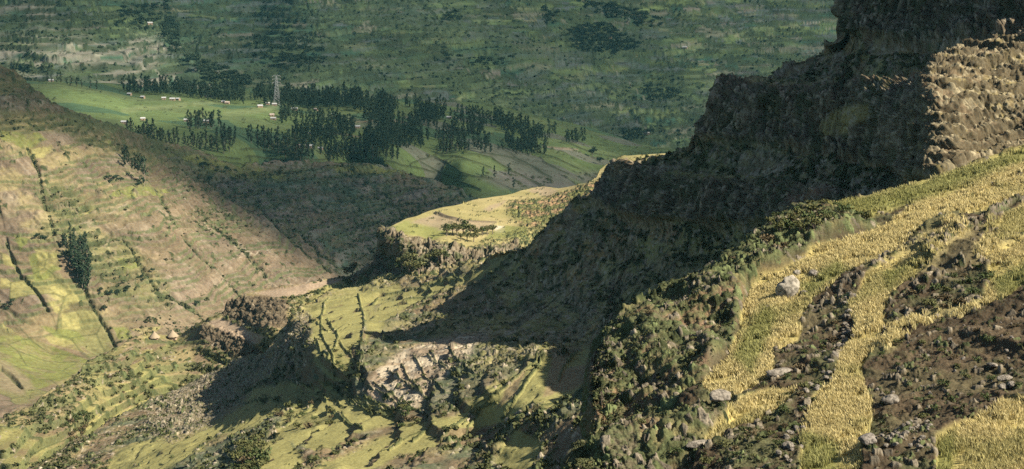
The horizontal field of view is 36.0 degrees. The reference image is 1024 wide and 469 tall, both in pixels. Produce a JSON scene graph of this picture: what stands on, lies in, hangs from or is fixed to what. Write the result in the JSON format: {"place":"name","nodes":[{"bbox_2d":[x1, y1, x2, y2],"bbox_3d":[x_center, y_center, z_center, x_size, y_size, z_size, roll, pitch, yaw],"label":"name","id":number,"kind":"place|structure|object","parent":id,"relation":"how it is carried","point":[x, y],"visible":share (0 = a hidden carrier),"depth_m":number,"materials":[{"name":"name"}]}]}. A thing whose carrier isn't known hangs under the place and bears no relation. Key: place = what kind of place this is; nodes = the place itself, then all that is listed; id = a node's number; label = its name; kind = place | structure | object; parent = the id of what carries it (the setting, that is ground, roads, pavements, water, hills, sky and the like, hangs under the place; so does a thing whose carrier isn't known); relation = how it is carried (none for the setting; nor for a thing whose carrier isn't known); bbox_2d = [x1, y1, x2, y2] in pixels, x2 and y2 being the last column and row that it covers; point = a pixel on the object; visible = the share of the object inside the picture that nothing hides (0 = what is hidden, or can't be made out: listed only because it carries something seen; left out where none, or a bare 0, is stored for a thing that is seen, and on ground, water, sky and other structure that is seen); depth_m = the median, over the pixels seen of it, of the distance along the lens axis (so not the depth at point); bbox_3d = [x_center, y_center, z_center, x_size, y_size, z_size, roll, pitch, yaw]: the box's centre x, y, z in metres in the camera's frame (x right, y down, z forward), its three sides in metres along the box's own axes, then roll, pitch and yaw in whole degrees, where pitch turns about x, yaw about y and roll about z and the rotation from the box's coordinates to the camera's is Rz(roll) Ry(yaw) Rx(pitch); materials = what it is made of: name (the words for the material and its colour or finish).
{"place":"outdoors","nodes":[
{"label":"outdoors","id":0,"kind":"place"},
{"bbox_2d":[0,276,352,468],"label":"terraced spur","id":1,"kind":"structure","parent":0,"point":[265,308],"depth_m":590.62,"materials":[{"name":"plant"}]},
{"bbox_2d":[78,409,89,414],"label":"shrub","id":2,"kind":"object","parent":1,"relation":"on","point":[82,412],"visible":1,"depth_m":537.87,"materials":[{"name":"green plant"}]},
{"bbox_2d":[149,331,159,339],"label":"thatched hut","id":3,"kind":"object","parent":1,"relation":"on","point":[154,335],"visible":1,"depth_m":617.41,"materials":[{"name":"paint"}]},
{"bbox_2d":[166,330,178,339],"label":"thatched hut","id":4,"kind":"object","parent":1,"relation":"on","point":[172,335],"visible":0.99,"depth_m":627.42,"materials":[{"name":"paint"}]},
{"bbox_2d":[1,275,351,466],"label":"spur scrub","id":5,"kind":"object","parent":1,"relation":"on","point":[41,417],"visible":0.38,"depth_m":560.64,"materials":[{"name":"green plant"}]},
{"bbox_2d":[0,64,480,418],"bbox_3d":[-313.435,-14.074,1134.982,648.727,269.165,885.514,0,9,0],"label":"valley slope","id":6,"kind":"structure","parent":0,"point":[54,332],"depth_m":1108.41,"materials":[{"name":"green plant"}]},
{"bbox_2d":[68,247,74,264],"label":"tree","id":7,"kind":"object","parent":6,"relation":"on","point":[71,254],"visible":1,"depth_m":1003.31,"materials":[{"name":"green plant"}]},
{"bbox_2d":[72,250,81,278],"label":"tree","id":8,"kind":"object","parent":6,"relation":"on","point":[75,264],"visible":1,"depth_m":998.60,"materials":[{"name":"green plant"}]},
{"bbox_2d":[79,264,88,292],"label":"tree","id":9,"kind":"object","parent":6,"relation":"on","point":[83,274],"visible":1,"depth_m":994.82,"materials":[{"name":"green plant"}]},
{"bbox_2d":[81,237,87,262],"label":"tree","id":10,"kind":"object","parent":6,"relation":"on","point":[84,247],"visible":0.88,"depth_m":1012.34,"materials":[{"name":"green plant"}]},
{"bbox_2d":[84,263,93,285],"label":"tree","id":11,"kind":"object","parent":6,"relation":"on","point":[88,274],"visible":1,"depth_m":997.87,"materials":[{"name":"green plant"}]},
{"bbox_2d":[138,155,148,186],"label":"tree","id":12,"kind":"object","parent":6,"relation":"on","point":[143,169],"visible":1,"depth_m":1146.03,"materials":[{"name":"green plant"}]},
{"bbox_2d":[0,91,473,419],"bbox_3d":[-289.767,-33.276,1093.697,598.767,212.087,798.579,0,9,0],"label":"valley scrub","id":13,"kind":"object","parent":6,"relation":"on","point":[242,249],"visible":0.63,"depth_m":1279.57,"materials":[{"name":"green plant"}]},
{"bbox_2d":[26,81,675,197],"bbox_3d":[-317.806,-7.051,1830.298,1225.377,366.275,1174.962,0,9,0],"label":"village plateau","id":14,"kind":"structure","parent":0,"point":[561,162],"depth_m":1654.46,"materials":[{"name":"green plant"}]},
{"bbox_2d":[158,128,163,140],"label":"eucalyptus tree","id":15,"kind":"object","parent":14,"relation":"on","point":[161,135],"visible":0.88,"depth_m":1376.79,"materials":[{"name":"green plant"}]},
{"bbox_2d":[216,109,221,123],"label":"eucalyptus tree","id":16,"kind":"object","parent":14,"relation":"on","point":[219,116],"visible":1,"depth_m":1541.10,"materials":[{"name":"green plant"}]},
{"bbox_2d":[221,133,226,153],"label":"eucalyptus tree","id":17,"kind":"object","parent":14,"relation":"on","point":[223,142],"visible":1,"depth_m":1393.53,"materials":[{"name":"green plant"}]},
{"bbox_2d":[248,124,253,143],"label":"eucalyptus tree","id":18,"kind":"object","parent":14,"relation":"on","point":[250,135],"visible":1,"depth_m":1487.88,"materials":[{"name":"green plant"}]},
{"bbox_2d":[272,76,280,105],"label":"power pylon","id":19,"kind":"object","parent":14,"relation":"on","point":[275,90],"visible":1,"depth_m":1779.18,"materials":[{"name":"metal"}]},
{"bbox_2d":[282,140,287,157],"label":"eucalyptus tree","id":20,"kind":"object","parent":14,"relation":"on","point":[285,150],"visible":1,"depth_m":1474.14,"materials":[{"name":"green plant"}]},
{"bbox_2d":[310,142,315,157],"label":"eucalyptus tree","id":21,"kind":"object","parent":14,"relation":"on","point":[313,147],"visible":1,"depth_m":1459.48,"materials":[{"name":"green plant"}]},
{"bbox_2d":[121,72,586,153],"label":"village woods","id":22,"kind":"object","parent":14,"relation":"on","point":[380,132],"visible":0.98,"depth_m":1782.71,"materials":[{"name":"green plant"}]},
{"bbox_2d":[358,131,363,150],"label":"eucalyptus tree","id":23,"kind":"object","parent":14,"relation":"on","point":[361,142],"visible":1,"depth_m":1561.42,"materials":[{"name":"green plant"}]},
{"bbox_2d":[0,0,837,148],"bbox_3d":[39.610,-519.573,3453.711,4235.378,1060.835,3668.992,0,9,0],"label":"hillside","id":24,"kind":"structure","parent":0,"point":[56,53],"depth_m":2632.08,"materials":[{"name":"green plant"}]},
{"bbox_2d":[116,0,683,139],"bbox_3d":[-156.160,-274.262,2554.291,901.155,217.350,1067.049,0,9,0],"label":"woods","id":25,"kind":"object","parent":24,"relation":"on","point":[169,22],"visible":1,"depth_m":2472.32,"materials":[{"name":"green plant"}]},
{"bbox_2d":[0,0,833,147],"bbox_3d":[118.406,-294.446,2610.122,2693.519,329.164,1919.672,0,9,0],"label":"scrub","id":26,"kind":"object","parent":24,"relation":"on","point":[319,61],"visible":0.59,"depth_m":2523.32,"materials":[{"name":"green plant"}]},
{"bbox_2d":[350,153,664,286],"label":"promontory","id":27,"kind":"structure","parent":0,"point":[519,219],"depth_m":649.43,"materials":[{"name":"plant"}]},
{"bbox_2d":[341,262,358,273],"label":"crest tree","id":28,"kind":"object","parent":27,"relation":"on","point":[351,268],"visible":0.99,"depth_m":640.12,"materials":[{"name":"green plant"}]},
{"bbox_2d":[396,256,407,269],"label":"tree","id":29,"kind":"object","parent":27,"relation":"on","point":[401,259],"visible":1,"depth_m":603.63,"materials":[{"name":"green plant"}]},
{"bbox_2d":[403,260,413,272],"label":"tree","id":30,"kind":"object","parent":27,"relation":"on","point":[408,263],"visible":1,"depth_m":598.89,"materials":[{"name":"green plant"}]},
{"bbox_2d":[404,251,418,266],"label":"tree","id":31,"kind":"object","parent":27,"relation":"on","point":[410,256],"visible":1,"depth_m":601.25,"materials":[{"name":"green plant"}]},
{"bbox_2d":[411,259,426,273],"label":"tree","id":32,"kind":"object","parent":27,"relation":"on","point":[416,264],"visible":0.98,"depth_m":595.56,"materials":[{"name":"green plant"}]},
{"bbox_2d":[423,252,435,263],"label":"tree","id":33,"kind":"object","parent":27,"relation":"on","point":[428,255],"visible":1,"depth_m":600.22,"materials":[{"name":"green plant"}]},
{"bbox_2d":[431,247,446,263],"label":"tree","id":34,"kind":"object","parent":27,"relation":"on","point":[436,252],"visible":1,"depth_m":599.56,"materials":[{"name":"green plant"}]},
{"bbox_2d":[441,251,451,261],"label":"tree","id":35,"kind":"object","parent":27,"relation":"on","point":[445,255],"visible":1,"depth_m":598.35,"materials":[{"name":"green plant"}]},
{"bbox_2d":[441,223,452,235],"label":"tree","id":36,"kind":"object","parent":27,"relation":"on","point":[446,227],"visible":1,"depth_m":628.44,"materials":[{"name":"green plant"}]},
{"bbox_2d":[451,223,463,236],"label":"tree","id":37,"kind":"object","parent":27,"relation":"on","point":[456,227],"visible":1,"depth_m":631.49,"materials":[{"name":"green plant"}]},
{"bbox_2d":[458,219,469,231],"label":"tree","id":38,"kind":"object","parent":27,"relation":"on","point":[463,222],"visible":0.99,"depth_m":634.72,"materials":[{"name":"green plant"}]},
{"bbox_2d":[464,223,476,231],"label":"tree","id":39,"kind":"object","parent":27,"relation":"on","point":[471,226],"visible":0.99,"depth_m":634.10,"materials":[{"name":"green plant"}]},
{"bbox_2d":[27,0,1023,468],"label":"ridge","id":40,"kind":"structure","parent":0,"point":[957,100],"depth_m":342.05,"materials":[{"name":"green plant"}]},
{"bbox_2d":[230,462,239,468],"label":"shrub","id":41,"kind":"object","parent":40,"relation":"on","point":[234,466],"visible":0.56,"depth_m":307.02,"materials":[{"name":"green plant"}]},
{"bbox_2d":[227,450,245,463],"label":"shrub","id":42,"kind":"object","parent":40,"relation":"on","point":[235,456],"visible":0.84,"depth_m":315.28,"materials":[{"name":"green plant"}]},
{"bbox_2d":[234,439,247,445],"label":"shrub","id":43,"kind":"object","parent":40,"relation":"on","point":[239,442],"visible":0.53,"depth_m":336.11,"materials":[{"name":"green plant"}]},
{"bbox_2d":[238,455,250,463],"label":"shrub","id":44,"kind":"object","parent":40,"relation":"on","point":[242,460],"visible":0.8,"depth_m":307.49,"materials":[{"name":"green plant"}]},
{"bbox_2d":[240,442,252,449],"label":"shrub","id":45,"kind":"object","parent":40,"relation":"on","point":[246,445],"visible":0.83,"depth_m":324.43,"materials":[{"name":"green plant"}]},
{"bbox_2d":[240,462,253,468],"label":"shrub","id":46,"kind":"object","parent":40,"relation":"on","point":[247,465],"visible":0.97,"depth_m":302.15,"materials":[{"name":"green plant"}]},
{"bbox_2d":[247,433,264,440],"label":"shrub","id":47,"kind":"object","parent":40,"relation":"on","point":[258,436],"visible":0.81,"depth_m":333.23,"materials":[{"name":"green plant"}]},
{"bbox_2d":[247,452,269,461],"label":"shrub","id":48,"kind":"object","parent":40,"relation":"on","point":[258,456],"visible":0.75,"depth_m":306.27,"materials":[{"name":"green plant"}]},
{"bbox_2d":[249,439,267,449],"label":"shrub","id":49,"kind":"object","parent":40,"relation":"on","point":[255,443],"visible":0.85,"depth_m":317.31,"materials":[{"name":"green plant"}]},
{"bbox_2d":[252,458,267,466],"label":"shrub","id":50,"kind":"object","parent":40,"relation":"on","point":[258,463],"visible":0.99,"depth_m":300.05,"materials":[{"name":"green plant"}]},
{"bbox_2d":[252,445,271,456],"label":"shrub","id":51,"kind":"object","parent":40,"relation":"on","point":[264,452],"visible":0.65,"depth_m":308.65,"materials":[{"name":"green plant"}]},
{"bbox_2d":[293,422,301,428],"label":"shrub","id":52,"kind":"object","parent":40,"relation":"on","point":[297,424],"visible":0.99,"depth_m":336.61,"materials":[{"name":"green plant"}]},
{"bbox_2d":[31,35,999,468],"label":"ridge scrub","id":53,"kind":"object","parent":40,"relation":"on","point":[839,171],"visible":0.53,"depth_m":346.58,"materials":[{"name":"green plant"}]},
{"bbox_2d":[560,145,1023,468],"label":"slope","id":54,"kind":"structure","parent":0,"point":[653,439],"depth_m":121.21,"materials":[{"name":"green plant"}]},
{"bbox_2d":[669,446,682,453],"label":"shrub","id":55,"kind":"object","parent":54,"relation":"on","point":[676,450],"visible":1,"depth_m":104.74,"materials":[{"name":"green plant"}]},
{"bbox_2d":[686,439,706,448],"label":"boulder","id":56,"kind":"object","parent":54,"relation":"on","point":[695,444],"visible":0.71,"depth_m":104.72,"materials":[{"name":"stone"}]},
{"bbox_2d":[699,456,712,465],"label":"shrub","id":57,"kind":"object","parent":54,"relation":"on","point":[704,460],"visible":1,"depth_m":101.11,"materials":[{"name":"green plant"}]},
{"bbox_2d":[709,389,730,401],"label":"boulder","id":58,"kind":"object","parent":54,"relation":"on","point":[718,395],"visible":1,"depth_m":109.29,"materials":[{"name":"stone"}]},
{"bbox_2d":[717,439,728,448],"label":"shrub","id":59,"kind":"object","parent":54,"relation":"on","point":[724,442],"visible":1,"depth_m":102.98,"materials":[{"name":"green plant"}]},
{"bbox_2d":[744,427,757,436],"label":"shrub","id":60,"kind":"object","parent":54,"relation":"on","point":[752,432],"visible":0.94,"depth_m":103.93,"materials":[{"name":"green plant"}]},
{"bbox_2d":[759,233,773,242],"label":"shrub","id":61,"kind":"object","parent":54,"relation":"on","point":[767,236],"visible":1,"depth_m":150.98,"materials":[{"name":"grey plant"}]},
{"bbox_2d":[765,217,775,224],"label":"shrub","id":62,"kind":"object","parent":54,"relation":"on","point":[770,220],"visible":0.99,"depth_m":154.40,"materials":[{"name":"green plant"}]},
{"bbox_2d":[765,429,775,436],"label":"shrub","id":63,"kind":"object","parent":54,"relation":"on","point":[770,432],"visible":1,"depth_m":102.99,"materials":[{"name":"green plant"}]},
{"bbox_2d":[766,368,791,376],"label":"boulder","id":64,"kind":"object","parent":54,"relation":"on","point":[776,372],"visible":0.93,"depth_m":116.17,"materials":[{"name":"stone"}]},
{"bbox_2d":[773,221,786,230],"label":"shrub","id":65,"kind":"object","parent":54,"relation":"on","point":[779,224],"visible":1,"depth_m":151.58,"materials":[{"name":"green plant"}]},
{"bbox_2d":[779,403,790,412],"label":"shrub","id":66,"kind":"object","parent":54,"relation":"on","point":[784,408],"visible":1,"depth_m":108.03,"materials":[{"name":"green plant"}]},
{"bbox_2d":[775,275,799,298],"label":"boulder","id":67,"kind":"object","parent":54,"relation":"on","point":[787,286],"visible":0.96,"depth_m":137.16,"materials":[{"name":"beige stone"}]},
{"bbox_2d":[783,218,796,229],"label":"shrub","id":68,"kind":"object","parent":54,"relation":"on","point":[789,224],"visible":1,"depth_m":151.75,"materials":[{"name":"green plant"}]},
{"bbox_2d":[786,213,799,220],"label":"shrub","id":69,"kind":"object","parent":54,"relation":"on","point":[791,216],"visible":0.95,"depth_m":154.46,"materials":[{"name":"green plant"}]},
{"bbox_2d":[567,169,1023,468],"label":"scrub","id":70,"kind":"object","parent":54,"relation":"on","point":[748,446],"visible":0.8,"depth_m":122.47,"materials":[{"name":"green plant"}]},
{"bbox_2d":[792,362,804,370],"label":"shrub","id":71,"kind":"object","parent":54,"relation":"on","point":[798,366],"visible":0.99,"depth_m":117.36,"materials":[{"name":"green plant"}]},
{"bbox_2d":[793,208,805,215],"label":"shrub","id":72,"kind":"object","parent":54,"relation":"on","point":[798,211],"visible":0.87,"depth_m":155.97,"materials":[{"name":"green plant"}]},
{"bbox_2d":[795,222,807,229],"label":"shrub","id":73,"kind":"object","parent":54,"relation":"on","point":[800,224],"visible":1,"depth_m":150.92,"materials":[{"name":"green plant"}]},
{"bbox_2d":[797,381,809,389],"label":"shrub","id":74,"kind":"object","parent":54,"relation":"on","point":[805,385],"visible":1,"depth_m":111.39,"materials":[{"name":"green plant"}]},
{"bbox_2d":[801,211,820,219],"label":"shrub","id":75,"kind":"object","parent":54,"relation":"on","point":[803,215],"visible":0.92,"depth_m":153.04,"materials":[{"name":"green plant"}]},
{"bbox_2d":[808,269,818,276],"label":"boulder","id":76,"kind":"object","parent":54,"relation":"on","point":[812,272],"visible":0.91,"depth_m":141.25,"materials":[{"name":"stone"}]},
{"bbox_2d":[805,216,822,228],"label":"shrub","id":77,"kind":"object","parent":54,"relation":"on","point":[812,220],"visible":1,"depth_m":150.98,"materials":[{"name":"green plant"}]},
{"bbox_2d":[806,203,821,211],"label":"shrub","id":78,"kind":"object","parent":54,"relation":"on","point":[811,206],"visible":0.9,"depth_m":157.06,"materials":[{"name":"green plant"}]},
{"bbox_2d":[811,380,824,385],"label":"shrub","id":79,"kind":"object","parent":54,"relation":"on","point":[819,382],"visible":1,"depth_m":111.40,"materials":[{"name":"green plant"}]},
{"bbox_2d":[822,213,832,220],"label":"shrub","id":80,"kind":"object","parent":54,"relation":"on","point":[827,216],"visible":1,"depth_m":152.67,"materials":[{"name":"green plant"}]},
{"bbox_2d":[836,205,849,212],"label":"shrub","id":81,"kind":"object","parent":54,"relation":"on","point":[841,208],"visible":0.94,"depth_m":156.62,"materials":[{"name":"green plant"}]},
{"bbox_2d":[701,144,1023,468],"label":"ripe grass","id":82,"kind":"structure","parent":54,"relation":"on","point":[838,409],"depth_m":127.24,"materials":[{"name":"yellow plant"}]},
{"bbox_2d":[859,210,870,219],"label":"shrub","id":83,"kind":"object","parent":54,"relation":"on","point":[866,214],"visible":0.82,"depth_m":155.85,"materials":[{"name":"green plant"}]},
{"bbox_2d":[858,432,876,445],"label":"boulder","id":84,"kind":"object","parent":54,"relation":"on","point":[869,438],"visible":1,"depth_m":96.07,"materials":[{"name":"stone"}]},
{"bbox_2d":[881,394,898,404],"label":"boulder","id":85,"kind":"object","parent":54,"relation":"on","point":[890,399],"visible":1,"depth_m":104.61,"materials":[{"name":"stone"}]},
{"bbox_2d":[906,288,919,295],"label":"shrub","id":86,"kind":"object","parent":54,"relation":"on","point":[912,291],"visible":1,"depth_m":127.53,"materials":[{"name":"green plant"}]},
{"bbox_2d":[916,284,925,290],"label":"shrub","id":87,"kind":"object","parent":54,"relation":"on","point":[920,287],"visible":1,"depth_m":127.74,"materials":[{"name":"green plant"}]},
{"bbox_2d":[917,412,929,420],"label":"shrub","id":88,"kind":"object","parent":54,"relation":"on","point":[922,415],"visible":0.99,"depth_m":101.30,"materials":[{"name":"green plant"}]},
{"bbox_2d":[921,298,938,308],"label":"shrub","id":89,"kind":"object","parent":54,"relation":"on","point":[930,302],"visible":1,"depth_m":123.59,"materials":[{"name":"green plant"}]},
{"bbox_2d":[930,283,944,289],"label":"shrub","id":90,"kind":"object","parent":54,"relation":"on","point":[937,286],"visible":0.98,"depth_m":127.55,"materials":[{"name":"green plant"}]},
{"bbox_2d":[932,293,952,300],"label":"shrub","id":91,"kind":"object","parent":54,"relation":"on","point":[941,296],"visible":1,"depth_m":124.44,"materials":[{"name":"green plant"}]},
{"bbox_2d":[937,378,950,386],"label":"shrub","id":92,"kind":"object","parent":54,"relation":"on","point":[945,382],"visible":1,"depth_m":105.70,"materials":[{"name":"green plant"}]},
{"bbox_2d":[941,286,953,293],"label":"shrub","id":93,"kind":"object","parent":54,"relation":"on","point":[945,289],"visible":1,"depth_m":125.45,"materials":[{"name":"green plant"}]},
{"bbox_2d":[946,393,958,400],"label":"shrub","id":94,"kind":"object","parent":54,"relation":"on","point":[949,397],"visible":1,"depth_m":103.29,"materials":[{"name":"green plant"}]},
{"bbox_2d":[951,296,966,304],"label":"shrub","id":95,"kind":"object","parent":54,"relation":"on","point":[959,300],"visible":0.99,"depth_m":122.52,"materials":[{"name":"green plant"}]},
{"bbox_2d":[962,275,977,283],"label":"shrub","id":96,"kind":"object","parent":54,"relation":"on","point":[969,280],"visible":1,"depth_m":126.41,"materials":[{"name":"green plant"}]},
{"bbox_2d":[963,286,979,294],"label":"shrub","id":97,"kind":"object","parent":54,"relation":"on","point":[972,290],"visible":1,"depth_m":123.47,"materials":[{"name":"green plant"}]},
{"bbox_2d":[980,391,990,400],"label":"shrub","id":98,"kind":"object","parent":54,"relation":"on","point":[985,396],"visible":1,"depth_m":101.29,"materials":[{"name":"green plant"}]},
{"bbox_2d":[977,272,994,279],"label":"shrub","id":99,"kind":"object","parent":54,"relation":"on","point":[983,275],"visible":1,"depth_m":125.85,"materials":[{"name":"green plant"}]},
{"bbox_2d":[983,336,994,342],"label":"shrub","id":100,"kind":"object","parent":54,"relation":"on","point":[989,339],"visible":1,"depth_m":112.24,"materials":[{"name":"green plant"}]},
{"bbox_2d":[986,362,997,367],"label":"boulder","id":101,"kind":"object","parent":54,"relation":"on","point":[991,365],"visible":1,"depth_m":107.69,"materials":[{"name":"stone"}]},
{"bbox_2d":[997,383,1007,389],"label":"boulder","id":102,"kind":"object","parent":54,"relation":"on","point":[1002,386],"visible":1,"depth_m":102.31,"materials":[{"name":"stone"}]},
{"bbox_2d":[996,374,1012,381],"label":"boulder","id":103,"kind":"object","parent":54,"relation":"on","point":[1002,378],"visible":1,"depth_m":104.29,"materials":[{"name":"stone"}]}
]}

